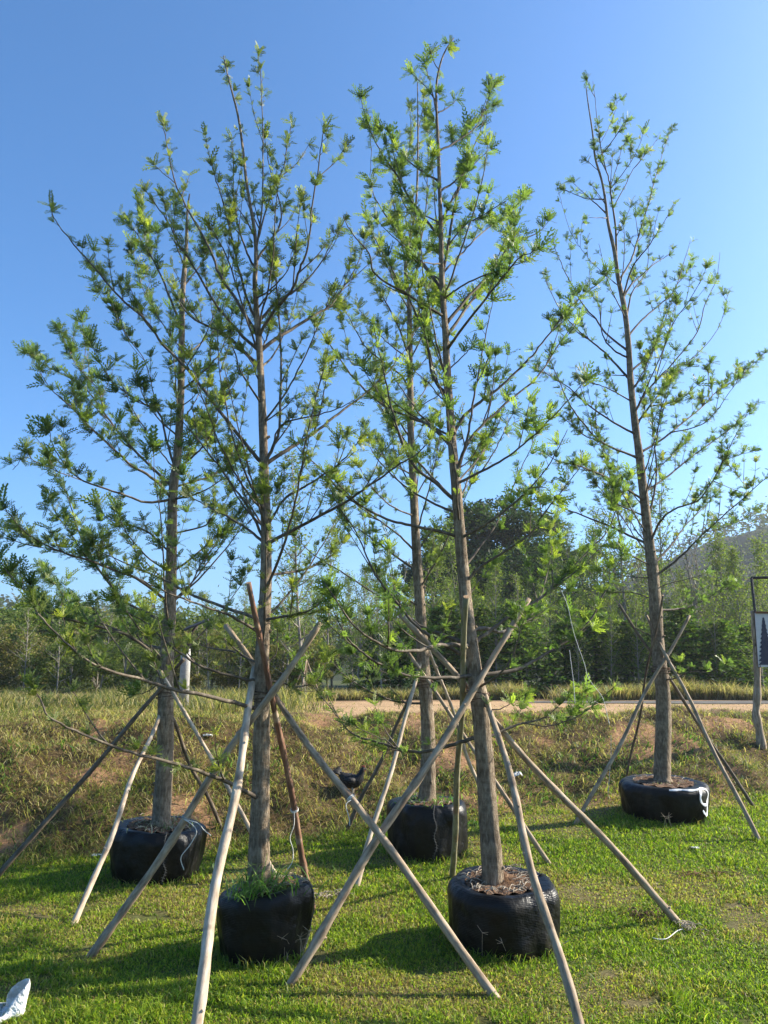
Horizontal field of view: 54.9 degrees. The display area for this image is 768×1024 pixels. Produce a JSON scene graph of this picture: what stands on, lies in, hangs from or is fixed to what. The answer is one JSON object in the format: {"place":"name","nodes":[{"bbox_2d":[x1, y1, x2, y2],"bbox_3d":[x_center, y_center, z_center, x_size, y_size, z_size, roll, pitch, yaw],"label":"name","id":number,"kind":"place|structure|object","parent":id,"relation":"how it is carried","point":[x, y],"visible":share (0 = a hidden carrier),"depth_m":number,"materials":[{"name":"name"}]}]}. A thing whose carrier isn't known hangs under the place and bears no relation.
{"place":"outdoors","nodes":[
{"label":"outdoors","id":0,"kind":"place"},
{"bbox_2d":[0,679,349,712],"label":"rough grass","id":1,"kind":"structure","parent":0,"point":[7,698],"depth_m":14.88,"materials":[{"name":"green plant"}]},
{"bbox_2d":[270,445,337,690],"bbox_3d":[-2.328,1.610,19.659,2.137,6.889,2.062,8,-15,-34],"label":"slim tree","id":2,"kind":"object","parent":1,"relation":"on","point":[298,620],"visible":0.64,"depth_m":19.58,"materials":[{"name":"green plant"}]},
{"bbox_2d":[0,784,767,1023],"bbox_3d":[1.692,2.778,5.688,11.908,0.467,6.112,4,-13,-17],"label":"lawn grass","id":3,"kind":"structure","parent":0,"point":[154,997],"depth_m":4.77,"materials":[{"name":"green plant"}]},
{"bbox_2d":[0,681,767,1023],"bbox_3d":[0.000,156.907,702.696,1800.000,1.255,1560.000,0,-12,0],"label":"ground","id":4,"kind":"structure","parent":0,"point":[178,801],"depth_m":7.99,"materials":[{"name":"green plant"}]},
{"bbox_2d":[0,979,30,1023],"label":"plastic bag","id":5,"kind":"object","parent":4,"relation":"on","point":[16,999],"visible":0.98,"depth_m":3.78,"materials":[{"name":"white plastic"}]},
{"bbox_2d":[0,623,41,687],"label":"bush","id":6,"kind":"object","parent":4,"relation":"on","point":[5,645],"visible":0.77,"depth_m":22.63,"materials":[{"name":"green plant"}]},
{"bbox_2d":[0,602,43,685],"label":"bush","id":7,"kind":"object","parent":4,"relation":"on","point":[19,617],"visible":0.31,"depth_m":28.29,"materials":[{"name":"green plant"}]},
{"bbox_2d":[11,588,43,691],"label":"slim tree","id":8,"kind":"object","parent":4,"relation":"on","point":[27,642],"visible":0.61,"depth_m":22.40,"materials":[{"name":"green plant"}]},
{"bbox_2d":[1,633,62,693],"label":"bush","id":9,"kind":"object","parent":4,"relation":"on","point":[18,680],"visible":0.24,"depth_m":23.97,"materials":[{"name":"green plant"}]},
{"bbox_2d":[14,641,91,692],"bbox_3d":[-10.398,4.933,23.179,2.618,1.863,2.213,-6,-14,26],"label":"bush","id":10,"kind":"object","parent":4,"relation":"on","point":[40,658],"visible":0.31,"depth_m":22.68,"materials":[{"name":"green plant"}]},
{"bbox_2d":[39,585,78,691],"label":"slim tree","id":11,"kind":"object","parent":4,"relation":"on","point":[59,650],"visible":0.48,"depth_m":21.46,"materials":[{"name":"green plant"}]},
{"bbox_2d":[36,642,99,693],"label":"bush","id":12,"kind":"object","parent":4,"relation":"on","point":[84,669],"visible":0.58,"depth_m":22.29,"materials":[{"name":"green plant"}]},
{"bbox_2d":[22,604,120,692],"bbox_3d":[-11.814,5.253,28.069,3.618,3.536,4.238,0,-13,-1],"label":"bush","id":13,"kind":"object","parent":4,"relation":"on","point":[41,631],"visible":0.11,"depth_m":27.34,"materials":[{"name":"green plant"}]},
{"bbox_2d":[0,684,165,876],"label":"support pole","id":14,"kind":"object","parent":4,"relation":"on","point":[39,828],"visible":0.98,"depth_m":6.41,"materials":[{"name":"brown wood"}]},
{"bbox_2d":[68,641,132,693],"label":"bush","id":15,"kind":"object","parent":4,"relation":"on","point":[97,681],"visible":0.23,"depth_m":24.25,"materials":[{"name":"green plant"}]},
{"bbox_2d":[71,715,160,923],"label":"support pole","id":16,"kind":"object","parent":4,"relation":"on","point":[89,887],"visible":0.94,"depth_m":5.67,"materials":[{"name":"brown wood"}]},
{"bbox_2d":[83,633,159,692],"bbox_3d":[-7.739,4.631,22.266,2.482,2.059,2.265,5,-13,-20],"label":"bush","id":17,"kind":"object","parent":4,"relation":"on","point":[136,648],"visible":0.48,"depth_m":22.01,"materials":[{"name":"green plant"}]},
{"bbox_2d":[89,615,180,683],"bbox_3d":[-9.370,5.490,28.165,3.505,3.094,4.146,-11,-17,41],"label":"bush","id":18,"kind":"object","parent":4,"relation":"on","point":[104,637],"visible":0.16,"depth_m":27.29,"materials":[{"name":"green plant"}]},
{"bbox_2d":[0,187,281,885],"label":"staked tree","id":19,"kind":"object","parent":4,"relation":"on","point":[135,849],"visible":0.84,"depth_m":6.89,"materials":[{"name":"green plant"}]},
{"bbox_2d":[175,618,208,706],"bbox_3d":[-3.794,2.974,14.608,0.662,1.813,0.357,0,-12,0],"label":"solar lamp","id":20,"kind":"object","parent":4,"relation":"on","point":[184,663],"visible":0.63,"depth_m":14.51,"materials":[{"name":"white paint"}]},
{"bbox_2d":[174,718,222,827],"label":"support pole","id":21,"kind":"object","parent":4,"relation":"on","point":[198,780],"visible":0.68,"depth_m":7.15,"materials":[{"name":"brown wood"}]},
{"bbox_2d":[145,605,255,691],"bbox_3d":[-6.761,5.264,27.831,4.550,3.434,3.847,-3,-13,12],"label":"bush","id":22,"kind":"object","parent":4,"relation":"on","point":[182,624],"visible":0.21,"depth_m":27.63,"materials":[{"name":"green plant"}]},
{"bbox_2d":[174,626,230,688],"bbox_3d":[-5.556,4.522,22.190,2.070,2.266,2.425,4,-13,-16],"label":"bush","id":23,"kind":"object","parent":4,"relation":"on","point":[196,680],"visible":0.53,"depth_m":21.83,"materials":[{"name":"green plant"}]},
{"bbox_2d":[85,622,322,958],"bbox_3d":[-1.142,1.771,4.752,0.083,2.544,0.072,33,-8,10],"label":"support pole","id":24,"kind":"object","parent":4,"relation":"on","point":[109,929],"visible":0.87,"depth_m":4.70,"materials":[{"name":"brown wood"}]},
{"bbox_2d":[193,591,222,692],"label":"slim tree","id":25,"kind":"object","parent":4,"relation":"on","point":[206,642],"visible":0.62,"depth_m":21.42,"materials":[{"name":"green plant"}]},
{"bbox_2d":[159,671,276,872],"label":"support pole","id":26,"kind":"object","parent":4,"relation":"on","point":[210,757],"visible":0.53,"depth_m":6.48,"materials":[{"name":"brown wood"}]},
{"bbox_2d":[191,666,254,1023],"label":"support pole","id":27,"kind":"object","parent":4,"relation":"on","point":[201,991],"visible":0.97,"depth_m":4.01,"materials":[{"name":"brown wood"}]},
{"bbox_2d":[13,40,436,967],"bbox_3d":[-1.028,-0.598,5.313,2.908,6.916,2.576,0,-12,0],"label":"staked tree","id":28,"kind":"object","parent":4,"relation":"on","point":[259,928],"visible":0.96,"depth_m":5.16,"materials":[{"name":"green plant"}]},
{"bbox_2d":[204,851,331,909],"bbox_3d":[-0.749,2.285,4.656,0.930,0.246,0.766,4,-13,-16],"label":"grass clump","id":29,"kind":"object","parent":28,"relation":"on","point":[246,890],"visible":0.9,"depth_m":4.60,"materials":[{"name":"green plant"}]},
{"bbox_2d":[203,643,254,689],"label":"bush","id":30,"kind":"object","parent":4,"relation":"on","point":[230,681],"visible":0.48,"depth_m":23.24,"materials":[{"name":"green plant"}]},
{"bbox_2d":[226,584,252,689],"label":"slim tree","id":31,"kind":"object","parent":4,"relation":"on","point":[245,608],"visible":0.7,"depth_m":21.74,"materials":[{"name":"green plant"}]},
{"bbox_2d":[216,616,311,676],"bbox_3d":[-5.130,6.010,31.233,4.873,3.452,4.120,11,-16,-40],"label":"bush","id":32,"kind":"object","parent":4,"relation":"on","point":[248,620],"visible":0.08,"depth_m":31.54,"materials":[{"name":"green plant"}]},
{"bbox_2d":[212,926,316,971],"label":"edge grass","id":33,"kind":"structure","parent":4,"relation":"on","point":[219,955],"depth_m":4.45,"materials":[{"name":"green plant"}]},
{"bbox_2d":[246,582,315,907],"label":"support pole","id":34,"kind":"object","parent":4,"relation":"on","point":[287,771],"visible":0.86,"depth_m":5.05,"materials":[{"name":"brown wood"}]},
{"bbox_2d":[254,640,314,687],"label":"bush","id":35,"kind":"object","parent":4,"relation":"on","point":[272,673],"visible":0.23,"depth_m":24.01,"materials":[{"name":"green plant"}]},
{"bbox_2d":[269,546,307,688],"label":"slim tree","id":36,"kind":"object","parent":4,"relation":"on","point":[287,655],"visible":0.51,"depth_m":23.65,"materials":[{"name":"green plant"}]},
{"bbox_2d":[277,640,339,686],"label":"bush","id":37,"kind":"object","parent":4,"relation":"on","point":[328,674],"visible":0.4,"depth_m":24.10,"materials":[{"name":"green plant"}]},
{"bbox_2d":[293,574,335,689],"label":"leafy tree","id":38,"kind":"object","parent":4,"relation":"on","point":[312,616],"visible":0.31,"depth_m":30.02,"materials":[{"name":"green plant"}]},
{"bbox_2d":[297,523,355,689],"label":"slim tree","id":39,"kind":"object","parent":4,"relation":"on","point":[331,620],"visible":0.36,"depth_m":25.60,"materials":[{"name":"green plant"}]},
{"bbox_2d":[333,569,364,686],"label":"leafy tree","id":40,"kind":"object","parent":4,"relation":"on","point":[349,589],"visible":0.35,"depth_m":29.15,"materials":[{"name":"green plant"}]},
{"bbox_2d":[333,765,365,795],"bbox_3d":[-0.407,3.092,8.512,0.393,0.337,0.224,4,-13,-19],"label":"hen","id":41,"kind":"object","parent":4,"relation":"on","point":[351,781],"visible":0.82,"depth_m":8.48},
{"bbox_2d":[341,559,380,689],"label":"leafy tree","id":42,"kind":"object","parent":4,"relation":"on","point":[360,620],"visible":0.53,"depth_m":22.25,"materials":[{"name":"green plant"}]},
{"bbox_2d":[223,624,499,998],"bbox_3d":[-0.257,1.747,4.671,0.081,2.920,0.073,-50,-29,10],"label":"support pole","id":43,"kind":"object","parent":4,"relation":"on","point":[452,938],"visible":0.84,"depth_m":4.44,"materials":[{"name":"brown wood"}]},
{"bbox_2d":[341,626,404,690],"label":"conifer","id":44,"kind":"object","parent":4,"relation":"on","point":[368,671],"visible":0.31,"depth_m":22.90,"materials":[{"name":"green plant"}]},
{"bbox_2d":[352,558,402,689],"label":"leafy tree","id":45,"kind":"object","parent":4,"relation":"on","point":[374,581],"visible":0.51,"depth_m":21.44,"materials":[{"name":"green plant"}]},
{"bbox_2d":[346,686,416,832],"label":"support pole","id":46,"kind":"object","parent":4,"relation":"on","point":[365,789],"visible":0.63,"depth_m":7.51,"materials":[{"name":"brown wood"}]},
{"bbox_2d":[0,698,767,871],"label":"bank grass","id":47,"kind":"structure","parent":4,"relation":"on","point":[13,715],"depth_m":9.09,"materials":[{"name":"plant"}]},
{"bbox_2d":[354,663,421,888],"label":"support pole","id":48,"kind":"object","parent":4,"relation":"on","point":[382,798],"visible":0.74,"depth_m":6.51,"materials":[{"name":"brown wood"}]},
{"bbox_2d":[363,621,417,690],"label":"conifer","id":49,"kind":"object","parent":4,"relation":"on","point":[402,634],"visible":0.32,"depth_m":22.95,"materials":[{"name":"green plant"}]},
{"bbox_2d":[314,82,491,863],"bbox_3d":[0.207,-0.921,7.919,1.748,8.505,1.844,0,-12,0],"label":"staked tree","id":50,"kind":"object","parent":4,"relation":"on","point":[417,831],"visible":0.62,"depth_m":7.44,"materials":[{"name":"green plant"}]},
{"bbox_2d":[285,597,530,985],"bbox_3d":[0.245,1.670,4.752,0.084,2.902,0.078,43,-25,-11],"label":"support pole","id":51,"kind":"object","parent":4,"relation":"on","point":[319,936],"visible":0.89,"depth_m":4.59,"materials":[{"name":"brown wood"}]},
{"bbox_2d":[407,534,453,668],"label":"leafy tree","id":52,"kind":"object","parent":4,"relation":"on","point":[433,603],"visible":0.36,"depth_m":24.73,"materials":[{"name":"green plant"}]},
{"bbox_2d":[391,602,488,688],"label":"conifer","id":53,"kind":"object","parent":4,"relation":"on","point":[435,619],"visible":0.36,"depth_m":22.29,"materials":[{"name":"green plant"}]},
{"bbox_2d":[429,650,476,780],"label":"support pole","id":54,"kind":"object","parent":4,"relation":"on","point":[472,770],"visible":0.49,"depth_m":7.56,"materials":[{"name":"brown wood"}]},
{"bbox_2d":[431,516,479,660],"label":"leafy tree","id":55,"kind":"object","parent":4,"relation":"on","point":[450,544],"visible":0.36,"depth_m":24.02,"materials":[{"name":"green plant"}]},
{"bbox_2d":[450,595,468,877],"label":"support pole","id":56,"kind":"object","parent":4,"relation":"on","point":[456,788],"visible":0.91,"depth_m":5.50,"materials":[{"name":"brown wood"}]},
{"bbox_2d":[275,35,644,962],"bbox_3d":[0.706,-0.613,5.626,2.977,7.055,2.631,2,-13,-9],"label":"staked tree","id":57,"kind":"object","parent":4,"relation":"on","point":[491,895],"visible":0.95,"depth_m":5.44,"materials":[{"name":"green plant"}]},
{"bbox_2d":[386,621,551,863],"bbox_3d":[0.767,2.117,6.920,0.054,2.660,0.073,-37,-18,4],"label":"support pole","id":58,"kind":"object","parent":4,"relation":"on","point":[508,801],"visible":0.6,"depth_m":6.89,"materials":[{"name":"brown wood"}]},
{"bbox_2d":[406,489,571,620],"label":"broadleaf tree","id":59,"kind":"object","parent":4,"relation":"on","point":[477,514],"visible":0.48,"depth_m":41.94,"materials":[{"name":"green plant"}]},
{"bbox_2d":[437,599,545,696],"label":"conifer","id":60,"kind":"object","parent":4,"relation":"on","point":[479,618],"visible":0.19,"depth_m":22.71,"materials":[{"name":"green plant"}]},
{"bbox_2d":[476,546,513,681],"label":"leafy tree","id":61,"kind":"object","parent":4,"relation":"on","point":[499,596],"visible":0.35,"depth_m":23.88,"materials":[{"name":"green plant"}]},
{"bbox_2d":[478,555,520,685],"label":"slim tree","id":62,"kind":"object","parent":4,"relation":"on","point":[495,578],"visible":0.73,"depth_m":21.74,"materials":[{"name":"green plant"}]},
{"bbox_2d":[431,925,574,965],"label":"edge grass","id":63,"kind":"structure","parent":4,"relation":"on","point":[506,960],"depth_m":4.48,"materials":[{"name":"green plant"}]},
{"bbox_2d":[500,557,546,676],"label":"leafy tree","id":64,"kind":"object","parent":4,"relation":"on","point":[526,583],"visible":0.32,"depth_m":24.20,"materials":[{"name":"green plant"}]},
{"bbox_2d":[506,571,543,689],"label":"slim tree","id":65,"kind":"object","parent":4,"relation":"on","point":[518,587],"visible":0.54,"depth_m":21.68,"materials":[{"name":"green plant"}]},
{"bbox_2d":[479,598,571,693],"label":"conifer","id":66,"kind":"object","parent":4,"relation":"on","point":[513,677],"visible":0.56,"depth_m":21.35,"materials":[{"name":"green plant"}]},
{"bbox_2d":[484,681,584,1023],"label":"support pole","id":67,"kind":"object","parent":4,"relation":"on","point":[569,987],"visible":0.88,"depth_m":4.07,"materials":[{"name":"brown wood"}]},
{"bbox_2d":[396,610,681,923],"bbox_3d":[1.093,1.816,5.208,0.082,2.988,0.073,-42,-2,-16],"label":"support pole","id":68,"kind":"object","parent":4,"relation":"on","point":[666,909],"visible":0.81,"depth_m":5.18,"materials":[{"name":"brown wood"}]},
{"bbox_2d":[528,539,566,688],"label":"leafy tree","id":69,"kind":"object","parent":4,"relation":"on","point":[550,621],"visible":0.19,"depth_m":25.88,"materials":[{"name":"green plant"}]},
{"bbox_2d":[498,514,618,684],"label":"broadleaf tree","id":70,"kind":"object","parent":4,"relation":"on","point":[581,583],"visible":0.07,"depth_m":48.61,"materials":[{"name":"green plant"}]},
{"bbox_2d":[530,617,600,696],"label":"conifer","id":71,"kind":"object","parent":4,"relation":"on","point":[562,625],"visible":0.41,"depth_m":22.26,"materials":[{"name":"green plant"}]},
{"bbox_2d":[537,516,609,671],"bbox_3d":[6.159,3.139,24.598,2.361,6.005,2.573,3,-13,-14],"label":"leafy tree","id":72,"kind":"object","parent":4,"relation":"on","point":[567,546],"visible":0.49,"depth_m":24.64,"materials":[{"name":"green plant"}]},
{"bbox_2d":[570,523,617,671],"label":"leafy tree","id":73,"kind":"object","parent":4,"relation":"on","point":[590,560],"visible":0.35,"depth_m":25.06,"materials":[{"name":"green plant"}]},
{"bbox_2d":[575,503,623,669],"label":"slim tree","id":74,"kind":"object","parent":4,"relation":"on","point":[595,525],"visible":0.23,"depth_m":26.99,"materials":[{"name":"green plant"}]},
{"bbox_2d":[555,606,649,687],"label":"conifer","id":75,"kind":"object","parent":4,"relation":"on","point":[592,642],"visible":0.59,"depth_m":21.95,"materials":[{"name":"green plant"}]},
{"bbox_2d":[594,586,627,683],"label":"slim tree","id":76,"kind":"object","parent":4,"relation":"on","point":[610,626],"visible":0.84,"depth_m":21.56,"materials":[{"name":"green plant"}]},
{"bbox_2d":[595,552,647,677],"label":"leafy tree","id":77,"kind":"object","parent":4,"relation":"on","point":[616,596],"visible":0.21,"depth_m":24.80,"materials":[{"name":"green plant"}]},
{"bbox_2d":[595,467,650,679],"bbox_3d":[7.853,2.127,24.064,2.353,7.816,2.422,-9,-15,35],"label":"slim tree","id":78,"kind":"object","parent":4,"relation":"on","point":[622,588],"visible":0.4,"depth_m":24.22,"materials":[{"name":"green plant"}]},
{"bbox_2d":[574,615,690,824],"bbox_3d":[2.762,2.276,8.189,0.076,2.772,0.066,36,-16,-1],"label":"support pole","id":79,"kind":"object","parent":4,"relation":"on","point":[608,765],"visible":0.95,"depth_m":8.13,"materials":[{"name":"brown wood"}]},
{"bbox_2d":[597,614,670,685],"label":"conifer","id":80,"kind":"object","parent":4,"relation":"on","point":[626,642],"visible":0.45,"depth_m":22.20,"materials":[{"name":"green plant"}]},
{"bbox_2d":[622,590,651,686],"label":"slim tree","id":81,"kind":"object","parent":4,"relation":"on","point":[635,607],"visible":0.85,"depth_m":21.71,"materials":[{"name":"green plant"}]},
{"bbox_2d":[511,70,767,823],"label":"staked tree","id":82,"kind":"object","parent":4,"relation":"on","point":[687,801],"visible":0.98,"depth_m":8.97,"materials":[{"name":"green plant"}]},
{"bbox_2d":[625,595,663,776],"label":"support pole","id":83,"kind":"object","parent":4,"relation":"on","point":[643,689],"visible":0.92,"depth_m":8.80,"materials":[{"name":"brown wood"}]},
{"bbox_2d":[626,548,666,678],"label":"leafy tree","id":84,"kind":"object","parent":4,"relation":"on","point":[641,581],"visible":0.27,"depth_m":28.20,"materials":[{"name":"green plant"}]},
{"bbox_2d":[601,516,710,681],"bbox_3d":[10.351,3.047,26.190,2.897,6.949,5.971,-11,-17,41],"label":"tree","id":85,"kind":"object","parent":4,"relation":"on","point":[696,592],"visible":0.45,"depth_m":25.56,"materials":[{"name":"green plant"}]},
{"bbox_2d":[637,480,707,650],"bbox_3d":[9.316,2.601,25.213,2.254,7.381,2.336,4,-13,-17],"label":"slim tree","id":86,"kind":"object","parent":4,"relation":"on","point":[656,522],"visible":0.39,"depth_m":25.38,"materials":[{"name":"green plant"}]},
{"bbox_2d":[618,603,754,806],"bbox_3d":[3.512,2.254,8.567,0.066,2.805,0.072,-31,-4,-16],"label":"support pole","id":87,"kind":"object","parent":4,"relation":"on","point":[732,774],"visible":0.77,"depth_m":8.56,"materials":[{"name":"brown wood"}]},
{"bbox_2d":[648,600,730,686],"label":"conifer","id":88,"kind":"object","parent":4,"relation":"on","point":[692,639],"visible":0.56,"depth_m":21.79,"materials":[{"name":"green plant"}]},
{"bbox_2d":[645,615,762,842],"bbox_3d":[3.373,2.232,7.922,0.074,2.652,0.074,6,-43,-24],"label":"support pole","id":89,"kind":"object","parent":4,"relation":"on","point":[731,785],"visible":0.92,"depth_m":7.75,"materials":[{"name":"brown wood"}]},
{"bbox_2d":[693,511,742,680],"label":"slim tree","id":90,"kind":"object","parent":4,"relation":"on","point":[710,541],"visible":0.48,"depth_m":25.69,"materials":[{"name":"green plant"}]},
{"bbox_2d":[695,571,740,678],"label":"slim tree","id":91,"kind":"object","parent":4,"relation":"on","point":[709,617],"visible":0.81,"depth_m":21.65,"materials":[{"name":"green plant"}]},
{"bbox_2d":[696,535,750,680],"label":"leafy tree","id":92,"kind":"object","parent":4,"relation":"on","point":[717,549],"visible":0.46,"depth_m":25.18,"materials":[{"name":"green plant"}]},
{"bbox_2d":[688,615,767,688],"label":"conifer","id":93,"kind":"object","parent":4,"relation":"on","point":[723,644],"visible":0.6,"depth_m":21.61,"materials":[{"name":"green plant"}]},
{"bbox_2d":[708,541,762,672],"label":"leafy tree","id":94,"kind":"object","parent":4,"relation":"on","point":[731,564],"visible":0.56,"depth_m":24.22,"materials":[{"name":"green plant"}]},
{"bbox_2d":[722,622,767,692],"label":"conifer","id":95,"kind":"object","parent":4,"relation":"on","point":[745,640],"visible":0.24,"depth_m":22.32,"materials":[{"name":"green plant"}]},
{"bbox_2d":[732,573,767,691],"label":"leafy tree","id":96,"kind":"object","parent":4,"relation":"on","point":[757,588],"visible":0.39,"depth_m":21.46,"materials":[{"name":"green plant"}]},
{"bbox_2d":[738,533,767,673],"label":"leafy tree","id":97,"kind":"object","parent":4,"relation":"on","point":[760,557],"visible":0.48,"depth_m":26.07,"materials":[{"name":"green plant"}]},
{"bbox_2d":[750,576,767,748],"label":"sign","id":98,"kind":"object","parent":4,"relation":"on","point":[759,626],"visible":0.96,"depth_m":10.76,"materials":[{"name":"metal"}]},
{"bbox_2d":[0,0,767,640],"label":"sky","id":99,"kind":"structure","parent":0,"point":[83,83],"materials":[{"name":"blue"}]},
{"bbox_2d":[1,674,767,700],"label":"tall dry grass","id":100,"kind":"structure","parent":0,"point":[696,692],"depth_m":19.28,"materials":[{"name":"plant"}]},
{"bbox_2d":[1,525,767,680],"bbox_3d":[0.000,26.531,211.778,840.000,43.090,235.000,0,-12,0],"label":"hill","id":101,"kind":"structure","parent":0,"point":[742,540],"depth_m":180.82,"materials":[{"name":"green plant"}]},
{"bbox_2d":[0,496,767,680],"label":"wood","id":102,"kind":"object","parent":101,"relation":"on","point":[762,516],"visible":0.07,"depth_m":178.99,"materials":[{"name":"green plant"}]},
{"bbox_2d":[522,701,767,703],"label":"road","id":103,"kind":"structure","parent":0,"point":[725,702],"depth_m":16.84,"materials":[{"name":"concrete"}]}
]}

